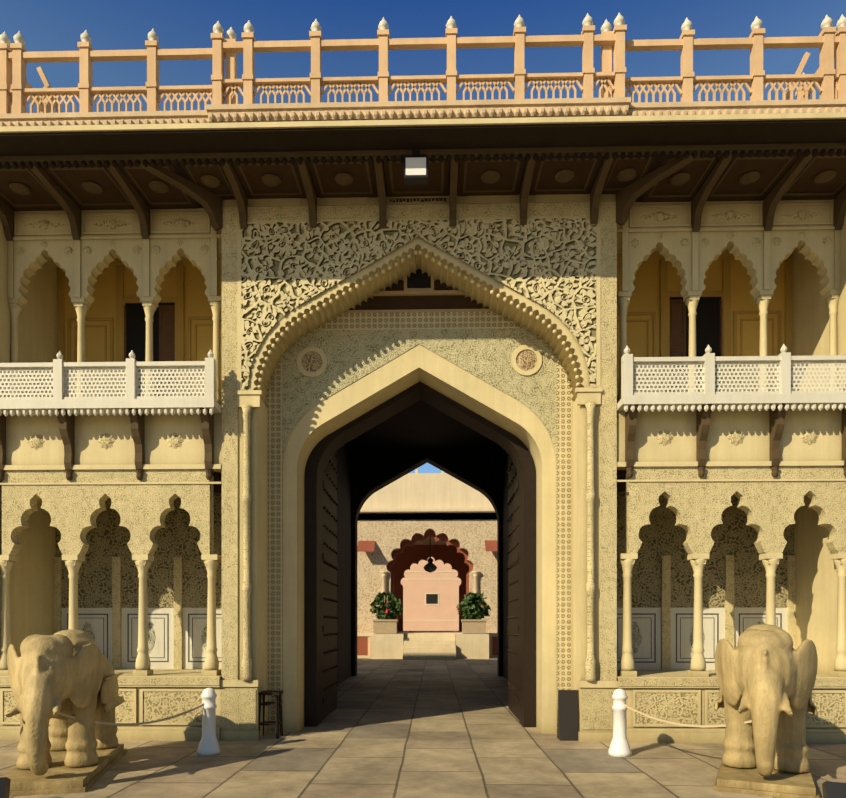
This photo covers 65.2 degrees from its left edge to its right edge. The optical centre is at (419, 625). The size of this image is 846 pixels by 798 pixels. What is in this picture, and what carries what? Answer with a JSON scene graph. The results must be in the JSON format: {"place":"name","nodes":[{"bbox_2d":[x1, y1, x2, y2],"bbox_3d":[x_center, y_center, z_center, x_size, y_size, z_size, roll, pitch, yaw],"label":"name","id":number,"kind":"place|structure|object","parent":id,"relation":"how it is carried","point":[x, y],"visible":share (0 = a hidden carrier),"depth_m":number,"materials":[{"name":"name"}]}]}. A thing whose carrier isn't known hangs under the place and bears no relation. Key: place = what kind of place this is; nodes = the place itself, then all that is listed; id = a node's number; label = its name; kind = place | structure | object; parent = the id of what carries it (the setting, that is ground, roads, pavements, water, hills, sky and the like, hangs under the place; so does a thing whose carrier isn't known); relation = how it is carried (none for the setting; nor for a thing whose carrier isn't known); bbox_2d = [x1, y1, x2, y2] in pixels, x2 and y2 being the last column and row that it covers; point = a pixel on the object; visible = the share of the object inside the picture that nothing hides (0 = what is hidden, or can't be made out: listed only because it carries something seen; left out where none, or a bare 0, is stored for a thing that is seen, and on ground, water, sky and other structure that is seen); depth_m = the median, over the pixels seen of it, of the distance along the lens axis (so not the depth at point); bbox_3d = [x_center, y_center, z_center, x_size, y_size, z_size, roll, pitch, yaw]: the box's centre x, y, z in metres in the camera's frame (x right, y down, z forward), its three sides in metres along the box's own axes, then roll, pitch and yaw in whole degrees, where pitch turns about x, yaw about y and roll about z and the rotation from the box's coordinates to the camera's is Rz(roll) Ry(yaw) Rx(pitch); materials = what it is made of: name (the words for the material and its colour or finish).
{"place":"outdoors","nodes":[
{"label":"outdoors","id":0,"kind":"place"},
{"bbox_2d":[0,366,204,396],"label":"balcony lattice screen","id":1,"kind":"object","parent":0,"point":[101,388],"visible":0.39,"depth_m":9.69,"materials":[{"name":"white stone"}]},
{"bbox_2d":[337,400,507,686],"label":"hall walls","id":2,"kind":"structure","parent":0,"point":[420,425],"depth_m":20.80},
{"bbox_2d":[0,658,845,797],"bbox_3d":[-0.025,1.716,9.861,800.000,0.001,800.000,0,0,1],"label":"ground","id":3,"kind":"structure","parent":0,"point":[393,728],"depth_m":8.52,"materials":[{"name":"beige stone"}]},
{"bbox_2d":[0,777,10,797],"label":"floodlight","id":4,"kind":"object","parent":3,"relation":"on","point":[5,782],"visible":1,"depth_m":6.15,"materials":[{"name":"black metal"}]},
{"bbox_2d":[1,744,126,796],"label":"statue plinth","id":5,"kind":"structure","parent":3,"relation":"on","point":[58,777],"depth_m":7.01,"materials":[{"name":"stone"}]},
{"bbox_2d":[5,630,123,775],"bbox_3d":[-4.154,0.820,7.753,0.998,1.540,2.478,0,0,-14],"label":"elephant","id":6,"kind":"object","parent":5,"relation":"on","point":[68,672],"visible":1,"depth_m":7.18},
{"bbox_2d":[0,208,221,740],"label":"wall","id":7,"kind":"structure","parent":3,"relation":"on","point":[28,281],"depth_m":10.17,"materials":[{"name":"beige stone"}]},
{"bbox_2d":[3,218,201,721],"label":"carved relief panels","id":8,"kind":"object","parent":7,"relation":"attached to","point":[157,705],"visible":0.58,"depth_m":9.88,"materials":[{"name":"beige stone"}]},
{"bbox_2d":[0,408,213,480],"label":"balcony brackets","id":9,"kind":"object","parent":7,"relation":"attached to","point":[67,426],"visible":0.94,"depth_m":9.88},
{"bbox_2d":[0,218,218,684],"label":"carved wall facade","id":10,"kind":"structure","parent":7,"relation":"on","point":[142,510],"depth_m":9.98,"materials":[{"name":"beige stone"}]},
{"bbox_2d":[0,349,221,668],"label":"marble wing","id":11,"kind":"object","parent":7,"relation":"attached to","point":[95,406],"visible":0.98,"depth_m":9.68,"materials":[{"name":"white stone"}]},
{"bbox_2d":[67,614,221,661],"bbox_3d":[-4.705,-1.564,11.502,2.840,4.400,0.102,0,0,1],"label":"panel border","id":12,"kind":"object","parent":11,"relation":"attached to","point":[164,637],"visible":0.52,"depth_m":11.45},
{"bbox_2d":[82,622,206,653],"bbox_3d":[-4.706,0.226,11.450,2.380,0.580,0.012,0,0,1],"label":"painted panel motif","id":13,"kind":"object","parent":11,"relation":"attached to","point":[87,628],"visible":0.27,"depth_m":11.45,"materials":[{"name":"paint"}]},
{"bbox_2d":[0,301,221,669],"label":"columns","id":14,"kind":"structure","parent":7,"relation":"attached to","point":[143,662],"depth_m":10.03,"materials":[{"name":"beige stone"}]},
{"bbox_2d":[55,493,221,607],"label":"alcove back wall","id":15,"kind":"structure","parent":7,"relation":"attached to","point":[108,538],"depth_m":11.45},
{"bbox_2d":[57,264,221,396],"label":"wall panel molding","id":16,"kind":"structure","parent":7,"relation":"attached to","point":[122,300],"depth_m":11.53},
{"bbox_2d":[65,258,221,396],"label":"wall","id":17,"kind":"structure","parent":7,"relation":"attached to","point":[197,303],"depth_m":11.57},
{"bbox_2d":[124,305,174,395],"bbox_3d":[-4.784,-4.434,11.714,1.048,2.300,0.399,0,0,1],"label":"upper door","id":18,"kind":"structure","parent":7,"relation":"attached to","point":[166,332],"depth_m":11.52,"materials":[{"name":"brown wood"}]},
{"bbox_2d":[126,303,174,395],"bbox_3d":[-4.704,-4.459,11.558,0.880,2.350,0.015,0,0,1],"label":"doorway","id":19,"kind":"structure","parent":7,"relation":"attached to","point":[136,331],"depth_m":11.55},
{"bbox_2d":[213,472,221,492],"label":"wing ceiling","id":20,"kind":"structure","parent":7,"relation":"attached to","point":[217,478],"depth_m":10.49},
{"bbox_2d":[197,688,220,754],"bbox_3d":[-2.828,1.276,8.873,0.300,0.880,0.300,0,0,1],"label":"bollard","id":21,"kind":"object","parent":3,"relation":"on","point":[208,744],"visible":0.96,"depth_m":8.79,"materials":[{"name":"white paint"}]},
{"bbox_2d":[59,703,203,725],"bbox_3d":[-3.407,1.067,8.035,0.024,0.284,2.045,0,0,35],"label":"rope","id":22,"kind":"object","parent":21,"relation":"attached to","point":[149,722],"visible":0.85,"depth_m":8.07,"materials":[{"name":"beige fabric"}]},
{"bbox_2d":[258,691,282,738],"bbox_3d":[-2.299,1.367,10.162,0.349,0.701,0.309,0,0,1],"label":"wooden stool","id":23,"kind":"object","parent":3,"relation":"on","point":[278,708],"visible":0.88,"depth_m":10.04,"materials":[{"name":"brown wood"}]},
{"bbox_2d":[220,194,617,741],"bbox_3d":[-0.018,-2.349,10.176,5.980,8.130,0.770,0,0,1],"label":"arch surround","id":24,"kind":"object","parent":3,"relation":"on","point":[254,396],"depth_m":9.92,"materials":[{"name":"beige stone"}]},
{"bbox_2d":[390,198,445,201],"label":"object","id":25,"kind":"object","parent":24,"relation":"attached to","point":[426,199],"visible":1,"depth_m":9.86,"materials":[{"name":"brown"}]},
{"bbox_2d":[220,202,616,729],"bbox_3d":[-0.026,-2.364,9.833,5.900,7.800,0.055,0,0,1],"label":"border","id":26,"kind":"object","parent":24,"relation":"attached to","point":[237,708],"visible":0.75,"depth_m":9.83,"materials":[{"name":"beige stone"}]},
{"bbox_2d":[241,402,595,680],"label":"columns","id":27,"kind":"structure","parent":24,"relation":"attached to","point":[590,666],"depth_m":9.74,"materials":[{"name":"beige stone"}]},
{"bbox_2d":[257,250,579,389],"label":"arch beads","id":28,"kind":"object","parent":24,"relation":"attached to","point":[446,266],"visible":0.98,"depth_m":9.87},
{"bbox_2d":[241,218,595,389],"bbox_3d":[-0.026,-4.774,9.823,5.280,2.500,0.001,0,0,1],"label":"carved spandrel panel","id":29,"kind":"object","parent":24,"relation":"attached to","point":[548,263],"visible":0.96,"depth_m":9.83,"materials":[{"name":"beige stone"}]},
{"bbox_2d":[237,216,600,389],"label":"central fillets","id":30,"kind":"object","parent":24,"relation":"attached to","point":[598,305],"visible":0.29,"depth_m":9.82,"materials":[{"name":"beige stone"}]},
{"bbox_2d":[349,279,488,309],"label":"recessed wall","id":31,"kind":"structure","parent":24,"relation":"in","point":[418,302],"depth_m":10.55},
{"bbox_2d":[343,275,494,312],"bbox_3d":[-0.011,-5.414,10.526,5.000,0.840,0.070,0,0,1],"label":"ledge","id":32,"kind":"object","parent":31,"relation":"in","point":[431,291],"visible":0.31,"depth_m":10.51,"materials":[{"name":"beige stone"}]},
{"bbox_2d":[407,269,430,287],"bbox_3d":[-0.010,-5.549,10.551,0.380,0.370,0.020,0,0,1],"label":"window opening","id":33,"kind":"object","parent":31,"relation":"in","point":[418,279],"visible":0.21,"depth_m":10.54,"materials":[{"name":"black"}]},
{"bbox_2d":[0,143,845,240],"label":"eave brackets","id":34,"kind":"object","parent":24,"relation":"attached to","point":[212,204],"visible":0.88,"depth_m":9.25,"materials":[{"name":"brown wood"}]},
{"bbox_2d":[404,148,427,184],"bbox_3d":[-0.049,-6.134,8.811,0.320,0.420,0.140,0,0,1],"label":"housing","id":35,"kind":"object","parent":34,"relation":"attached to","point":[414,179],"visible":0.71,"depth_m":8.76,"materials":[{"name":"black metal"}]},
{"bbox_2d":[406,157,425,174],"bbox_3d":[-0.050,-6.069,8.739,0.270,0.230,0.005,0,0,1],"label":"lamp","id":36,"kind":"object","parent":35,"relation":"attached to","point":[415,166],"visible":1,"depth_m":8.74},
{"bbox_2d":[210,115,626,122],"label":"molding","id":37,"kind":"structure","parent":34,"relation":"on","point":[405,119],"depth_m":9.45,"materials":[{"name":"beige stone"}]},
{"bbox_2d":[0,25,845,113],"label":"rooftop railing","id":38,"kind":"object","parent":37,"relation":"on","point":[16,89],"visible":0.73,"depth_m":9.55,"materials":[{"name":"beige stone"}]},
{"bbox_2d":[0,12,845,97],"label":"finials","id":39,"kind":"object","parent":38,"relation":"on","point":[85,36],"visible":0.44,"depth_m":9.54,"materials":[{"name":"beige stone"}]},
{"bbox_2d":[0,112,845,132],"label":"roof eave","id":40,"kind":"object","parent":34,"relation":"attached to","point":[435,122],"visible":1,"depth_m":8.37,"materials":[{"name":"beige stone"}]},
{"bbox_2d":[0,119,845,210],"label":"chhajja slab","id":41,"kind":"structure","parent":34,"relation":"on","point":[458,137],"depth_m":8.58,"materials":[{"name":"brown wood"}]},
{"bbox_2d":[0,152,845,210],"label":"chhajja coffers","id":42,"kind":"object","parent":41,"relation":"attached to","point":[768,170],"visible":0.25,"depth_m":9.48,"materials":[{"name":"brown wood"}]},
{"bbox_2d":[9,169,836,194],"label":"ceiling medallions","id":43,"kind":"object","parent":42,"relation":"attached to","point":[342,179],"visible":0.94,"depth_m":9.37,"materials":[{"name":"brown wood"}]},
{"bbox_2d":[0,97,845,125],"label":"cornice","id":44,"kind":"structure","parent":41,"relation":"on","point":[490,108],"depth_m":9.41,"materials":[{"name":"beige stone"}]},
{"bbox_2d":[0,155,845,206],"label":"chhajja coffer frames","id":45,"kind":"structure","parent":41,"relation":"attached to","point":[442,178],"depth_m":9.49,"materials":[{"name":"brown wood"}]},
{"bbox_2d":[0,148,845,169],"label":"chhajja pendants","id":46,"kind":"object","parent":41,"relation":"hanging from","point":[441,158],"visible":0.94,"depth_m":8.82,"materials":[{"name":"brown wood"}]},
{"bbox_2d":[283,344,556,732],"bbox_3d":[-0.003,-2.084,10.861,5.600,7.600,0.600,0,0,1],"label":"archway frame","id":47,"kind":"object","parent":3,"relation":"on","point":[321,420],"depth_m":10.60,"materials":[{"name":"beige stone"}]},
{"bbox_2d":[282,328,556,468],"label":"arch spandrel wall","id":48,"kind":"structure","parent":47,"relation":"attached to","point":[353,356],"depth_m":10.55,"materials":[{"name":"beige stone"}]},
{"bbox_2d":[265,312,573,731],"bbox_3d":[-0.010,-1.639,10.555,5.000,6.710,0.012,0,0,1],"label":"lattice border","id":49,"kind":"object","parent":47,"relation":"attached to","point":[420,320],"visible":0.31,"depth_m":10.55,"materials":[{"name":"beige stone"}]},
{"bbox_2d":[297,345,541,377],"bbox_3d":[-0.010,-4.214,10.541,3.910,0.490,0.020,0,0,1],"label":"medallion ring","id":50,"kind":"object","parent":47,"relation":"attached to","point":[322,369],"visible":0.96,"depth_m":10.51,"materials":[{"name":"beige stone"}]},
{"bbox_2d":[302,350,536,371],"bbox_3d":[-0.010,-4.214,10.539,3.760,0.340,0.020,0,0,1],"label":"carved rosette","id":51,"kind":"object","parent":47,"relation":"attached to","point":[526,360],"visible":1,"depth_m":10.51,"materials":[{"name":"beige stone"}]},
{"bbox_2d":[304,381,535,726],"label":"pointed arch","id":52,"kind":"structure","parent":47,"relation":"attached to","point":[327,447],"depth_m":11.20,"materials":[{"name":"beige stone"}]},
{"bbox_2d":[323,451,518,719],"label":"door leaves","id":53,"kind":"object","parent":3,"relation":"on","point":[330,625],"visible":0.65,"depth_m":12.65,"materials":[{"name":"brown wood"}]},
{"bbox_2d":[324,452,517,690],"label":"door studs","id":54,"kind":"object","parent":53,"relation":"attached to","point":[509,584],"depth_m":12.80,"materials":[{"name":"black metal"}]},
{"bbox_2d":[357,633,496,659],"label":"platform","id":55,"kind":"structure","parent":3,"relation":"on","point":[429,646],"depth_m":33.92,"materials":[{"name":"beige stone"}]},
{"bbox_2d":[357,513,496,632],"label":"courtyard wall","id":56,"kind":"structure","parent":55,"relation":"on","point":[389,536],"depth_m":36.88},
{"bbox_2d":[357,530,496,618],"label":"scalloped arch trim","id":57,"kind":"structure","parent":56,"relation":"attached to","point":[369,546],"depth_m":37.28,"materials":[{"name":"red stone"}]},
{"bbox_2d":[358,468,496,544],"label":"background building wall","id":58,"kind":"structure","parent":56,"relation":"on","point":[427,495],"depth_m":36.85,"materials":[{"name":"beige paint"}]},
{"bbox_2d":[372,595,486,632],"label":"planters","id":59,"kind":"object","parent":55,"relation":"on","point":[390,625],"visible":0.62,"depth_m":34.01,"materials":[{"name":"stone"}]},
{"bbox_2d":[372,596,482,616],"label":"planter flowers","id":60,"kind":"object","parent":59,"relation":"on","point":[397,613],"visible":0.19,"depth_m":34.18,"materials":[{"name":"red plant"}]},
{"bbox_2d":[369,592,490,618],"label":"planter shrubs","id":61,"kind":"object","parent":59,"relation":"on","point":[471,599],"visible":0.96,"depth_m":34.19,"materials":[{"name":"green plant"}]},
{"bbox_2d":[391,545,468,630],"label":"scalloped arch","id":62,"kind":"structure","parent":55,"relation":"on","point":[408,557],"depth_m":48.16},
{"bbox_2d":[423,537,436,572],"bbox_3d":[0.642,-4.534,39.853,0.840,2.700,0.799,0,0,1],"label":"chandelier","id":63,"kind":"object","parent":62,"relation":"hanging from","point":[430,566],"visible":0.92,"depth_m":39.68,"materials":[{"name":"grey metal"}]},
{"bbox_2d":[380,571,479,592],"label":"columns","id":64,"kind":"structure","parent":55,"relation":"on","point":[385,573],"depth_m":36.61,"materials":[{"name":"stone"}]},
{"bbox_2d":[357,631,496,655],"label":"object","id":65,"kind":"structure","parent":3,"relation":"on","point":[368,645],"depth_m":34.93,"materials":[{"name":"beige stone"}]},
{"bbox_2d":[357,637,496,654],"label":"red pavilion panels","id":66,"kind":"object","parent":65,"relation":"attached to","point":[361,645],"visible":0.5,"depth_m":34.90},
{"bbox_2d":[352,450,502,675],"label":"wall","id":67,"kind":"structure","parent":3,"relation":"on","point":[480,471],"depth_m":22.28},
{"bbox_2d":[557,690,579,740],"bbox_3d":[2.298,1.346,9.969,0.400,0.740,0.280,0,0,1],"label":"box","id":68,"kind":"object","parent":3,"relation":"on","point":[568,721],"visible":0.64,"depth_m":9.90,"materials":[{"name":"grey"}]},
{"bbox_2d":[608,689,631,756],"bbox_3d":[2.651,1.276,8.751,0.300,0.880,0.300,0,0,1],"label":"bollard","id":69,"kind":"object","parent":3,"relation":"on","point":[619,746],"visible":1,"depth_m":8.67,"materials":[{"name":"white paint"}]},
{"bbox_2d":[624,704,751,726],"bbox_3d":[3.232,1.067,7.888,0.024,0.284,2.090,0,0,-34],"label":"rope","id":70,"kind":"object","parent":69,"relation":"attached to","point":[663,720],"visible":0.81,"depth_m":8.05,"materials":[{"name":"beige fabric"}]},
{"bbox_2d":[617,199,845,742],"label":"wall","id":71,"kind":"structure","parent":3,"relation":"on","point":[818,272],"depth_m":9.96,"materials":[{"name":"beige stone"}]},
{"bbox_2d":[114,224,728,258],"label":"roof slab","id":72,"kind":"structure","parent":71,"relation":"on","point":[618,244],"depth_m":11.19,"materials":[{"name":"beige stone"}]},
{"bbox_2d":[617,470,626,490],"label":"wing ceiling","id":73,"kind":"structure","parent":71,"relation":"attached to","point":[621,475],"depth_m":10.35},
{"bbox_2d":[617,252,789,394],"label":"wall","id":74,"kind":"structure","parent":71,"relation":"attached to","point":[645,296],"depth_m":11.35,"materials":[{"name":"beige paint"}]},
{"bbox_2d":[670,297,720,391],"bbox_3d":[4.724,-4.459,11.348,0.880,2.350,0.015,0,0,1],"label":"doorway","id":75,"kind":"structure","parent":74,"relation":"attached to","point":[708,321],"depth_m":11.34,"materials":[{"name":"black"}]},
{"bbox_2d":[670,299,721,391],"bbox_3d":[4.811,-4.434,11.501,1.048,2.300,0.399,0,0,1],"label":"upper door","id":76,"kind":"structure","parent":74,"relation":"in","point":[677,327],"depth_m":11.32,"materials":[{"name":"brown wood"}]},
{"bbox_2d":[617,257,791,395],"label":"wall panel molding","id":77,"kind":"structure","parent":74,"relation":"attached to","point":[724,294],"depth_m":11.31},
{"bbox_2d":[617,491,793,607],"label":"recessed wall","id":78,"kind":"structure","parent":71,"relation":"attached to","point":[661,534],"depth_m":11.24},
{"bbox_2d":[617,344,845,669],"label":"marble wing","id":79,"kind":"object","parent":71,"relation":"attached to","point":[733,401],"visible":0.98,"depth_m":9.47,"materials":[{"name":"white stone"}]},
{"bbox_2d":[633,361,845,392],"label":"lattice panels","id":80,"kind":"object","parent":79,"relation":"in","point":[720,384],"visible":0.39,"depth_m":9.48,"materials":[{"name":"white stone"}]},
{"bbox_2d":[617,294,845,670],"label":"columns","id":81,"kind":"structure","parent":71,"relation":"attached to","point":[698,662],"depth_m":9.82,"materials":[{"name":"beige stone"}]},
{"bbox_2d":[619,209,845,686],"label":"carved wall ornament","id":82,"kind":"object","parent":71,"relation":"on","point":[769,508],"visible":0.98,"depth_m":9.77,"materials":[{"name":"beige stone"}]},
{"bbox_2d":[625,403,845,477],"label":"balcony brackets","id":83,"kind":"object","parent":71,"relation":"attached to","point":[776,421],"visible":0.98,"depth_m":9.68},
{"bbox_2d":[636,209,843,723],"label":"carved relief panels","id":84,"kind":"object","parent":71,"relation":"on","point":[679,707],"visible":0.69,"depth_m":9.71,"materials":[{"name":"beige stone"}]},
{"bbox_2d":[714,760,819,797],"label":"statue plinth","id":85,"kind":"structure","parent":3,"relation":"on","point":[775,783],"depth_m":6.77,"materials":[{"name":"stone"}]},
{"bbox_2d":[714,624,817,776],"bbox_3d":[3.974,0.786,7.617,1.038,1.599,2.578,0,0,27],"label":"elephant","id":86,"kind":"object","parent":85,"relation":"on","point":[766,674],"visible":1,"depth_m":6.91},
{"bbox_2d":[822,781,845,797],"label":"ground flood","id":87,"kind":"object","parent":3,"relation":"on","point":[834,789],"visible":1,"depth_m":5.95,"materials":[{"name":"black metal"}]},
{"bbox_2d":[0,0,845,472],"label":"sky","id":88,"kind":"structure","parent":0,"point":[44,25],"materials":[{"name":"blue"}]},
{"bbox_2d":[401,557,460,630],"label":"pink building","id":89,"kind":"structure","parent":0,"point":[415,607],"depth_m":70.85,"materials":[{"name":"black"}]},
{"bbox_2d":[401,571,460,620],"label":"wall molding","id":90,"kind":"structure","parent":89,"relation":"attached to","point":[431,593],"depth_m":70.81,"materials":[{"name":"beige stone"}]},
{"bbox_2d":[426,594,437,603],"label":"small window","id":91,"kind":"structure","parent":89,"relation":"in","point":[431,598],"depth_m":70.81,"materials":[{"name":"black glass"}]},
{"bbox_2d":[632,622,762,655],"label":"painted panel motifs","id":92,"kind":"object","parent":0,"point":[636,637],"visible":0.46,"depth_m":11.26,"materials":[{"name":"grey paint"}]},
{"bbox_2d":[617,613,781,662],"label":"panel border frames","id":93,"kind":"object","parent":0,"point":[717,614],"visible":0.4,"depth_m":11.25,"materials":[{"name":"grey paint"}]}
]}

